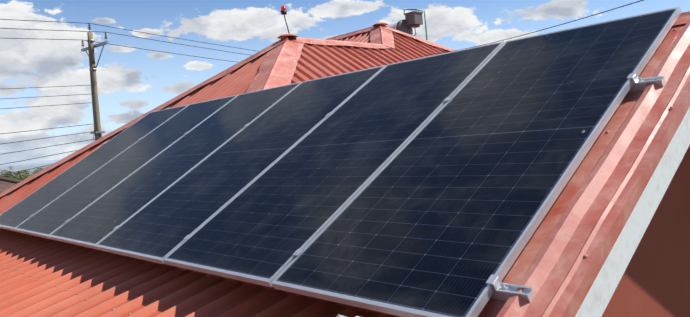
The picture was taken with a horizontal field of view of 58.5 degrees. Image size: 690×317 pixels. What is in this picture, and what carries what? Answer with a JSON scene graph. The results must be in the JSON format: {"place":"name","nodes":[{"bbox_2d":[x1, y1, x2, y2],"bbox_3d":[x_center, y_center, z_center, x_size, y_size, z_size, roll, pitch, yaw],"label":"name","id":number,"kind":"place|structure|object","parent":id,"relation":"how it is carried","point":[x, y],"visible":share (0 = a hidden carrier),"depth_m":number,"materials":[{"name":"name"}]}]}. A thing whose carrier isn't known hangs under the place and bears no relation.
{"place":"outdoors","nodes":[
{"label":"outdoors","id":0,"kind":"place"},
{"bbox_2d":[0,159,60,174],"bbox_3d":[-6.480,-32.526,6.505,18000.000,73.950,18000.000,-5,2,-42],"label":"cloud","id":1,"kind":"structure","parent":0,"point":[20,166],"depth_m":942.40,"materials":[{"name":"white"}]},
{"bbox_2d":[0,176,22,192],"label":"neighboring roof","id":2,"kind":"structure","parent":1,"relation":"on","point":[6,183],"depth_m":22.04,"materials":[{"name":"tile"}]},
{"bbox_2d":[0,169,31,179],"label":"tree","id":3,"kind":"object","parent":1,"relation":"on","point":[19,176],"visible":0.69,"depth_m":74.38,"materials":[{"name":"green plant"}]},
{"bbox_2d":[21,168,39,176],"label":"tree","id":4,"kind":"object","parent":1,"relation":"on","point":[33,172],"visible":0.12,"depth_m":97.33,"materials":[{"name":"green plant"}]},
{"bbox_2d":[0,0,643,175],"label":"power lines","id":5,"kind":"object","parent":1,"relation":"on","point":[97,132],"visible":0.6,"depth_m":20.21,"materials":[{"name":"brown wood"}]},
{"bbox_2d":[0,0,689,162],"label":"sky","id":6,"kind":"structure","parent":0,"point":[131,82],"materials":[{"name":"blue"}]},
{"bbox_2d":[602,145,689,316],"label":"house walls","id":7,"kind":"structure","parent":0,"point":[654,281],"depth_m":3.61,"materials":[{"name":"ceramic"}]},
{"bbox_2d":[0,229,396,316],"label":"roof","id":8,"kind":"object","parent":7,"relation":"attached to","point":[125,286],"depth_m":4.04,"materials":[{"name":"red paint"}]},
{"bbox_2d":[0,49,633,316],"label":"roof slope","id":9,"kind":"structure","parent":7,"relation":"on","point":[238,80],"depth_m":8.35,"materials":[{"name":"red paint"}]},
{"bbox_2d":[95,65,385,263],"bbox_3d":[-0.765,-0.048,4.918,2.126,1.308,1.134,-5,2,-42],"label":"solar panel","id":10,"kind":"object","parent":9,"relation":"on","point":[162,226],"visible":0.85,"depth_m":4.74,"materials":[{"name":"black glass"}]},
{"bbox_2d":[3,73,665,302],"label":"panel clamps","id":11,"kind":"object","parent":9,"relation":"on","point":[504,291],"visible":0.23,"depth_m":2.21,"materials":[{"name":"silver metal"}]},
{"bbox_2d":[0,104,189,230],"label":"solar panel","id":12,"kind":"object","parent":11,"relation":"on","point":[24,209],"visible":0.75,"depth_m":7.40,"materials":[{"name":"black glass"}]},
{"bbox_2d":[14,94,238,238],"bbox_3d":[-2.301,0.020,6.639,2.126,1.308,1.134,-5,2,-42],"label":"solar panel","id":13,"kind":"object","parent":11,"relation":"on","point":[57,213],"visible":0.79,"depth_m":6.51,"materials":[{"name":"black glass"}]},
{"bbox_2d":[48,82,301,248],"bbox_3d":[-1.532,-0.015,5.780,2.126,1.308,1.134,-5,2,-42],"label":"solar panel","id":14,"kind":"object","parent":11,"relation":"on","point":[93,224],"visible":0.81,"depth_m":5.63,"materials":[{"name":"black glass"}]},
{"bbox_2d":[163,41,503,286],"bbox_3d":[0.004,-0.085,4.059,2.126,1.308,1.134,-5,2,-42],"label":"solar panel","id":15,"kind":"object","parent":11,"relation":"on","point":[263,227],"visible":0.85,"depth_m":3.84,"materials":[{"name":"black glass"}]},
{"bbox_2d":[271,6,681,316],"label":"solar panel","id":16,"kind":"object","parent":11,"relation":"on","point":[444,210],"visible":1,"depth_m":2.92,"materials":[{"name":"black glass"}]},
{"bbox_2d":[338,31,384,61],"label":"front roof slope","id":17,"kind":"structure","parent":9,"relation":"on","point":[363,37],"depth_m":11.83,"materials":[{"name":"red paint"}]},
{"bbox_2d":[0,11,689,196],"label":"hip ridge caps","id":18,"kind":"object","parent":7,"relation":"on","point":[278,65],"visible":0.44,"depth_m":8.89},
{"bbox_2d":[281,6,293,37],"bbox_3d":[-0.860,-2.009,9.060,0.141,0.478,0.132,-5,2,-42],"label":"beacon light on mast","id":19,"kind":"object","parent":18,"relation":"on","point":[283,11],"visible":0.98,"depth_m":9.03,"materials":[{"name":"red plastic"}]},
{"bbox_2d":[478,19,689,316],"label":"roof edge trim","id":20,"kind":"structure","parent":18,"relation":"attached to","point":[558,263],"depth_m":2.44,"materials":[{"name":"red metal"}]},
{"bbox_2d":[575,107,689,316],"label":"fascia board","id":21,"kind":"object","parent":18,"relation":"attached to","point":[605,283],"visible":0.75,"depth_m":2.40,"materials":[{"name":"paint"}]},
{"bbox_2d":[290,31,449,83],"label":"roof","id":22,"kind":"structure","parent":7,"relation":"on","point":[313,63],"depth_m":9.25,"materials":[{"name":"red paint"}]},
{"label":"upper roof slope","id":23,"kind":"object","parent":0,"visible":0},
{"bbox_2d":[386,9,427,39],"bbox_3d":[1.188,-2.287,13.450,1.735,1.508,2.132,-5,2,-42],"label":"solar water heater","id":24,"kind":"object","parent":23,"relation":"on","point":[411,20],"visible":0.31,"depth_m":12.36,"materials":[{"name":"grey metal"}]}
]}

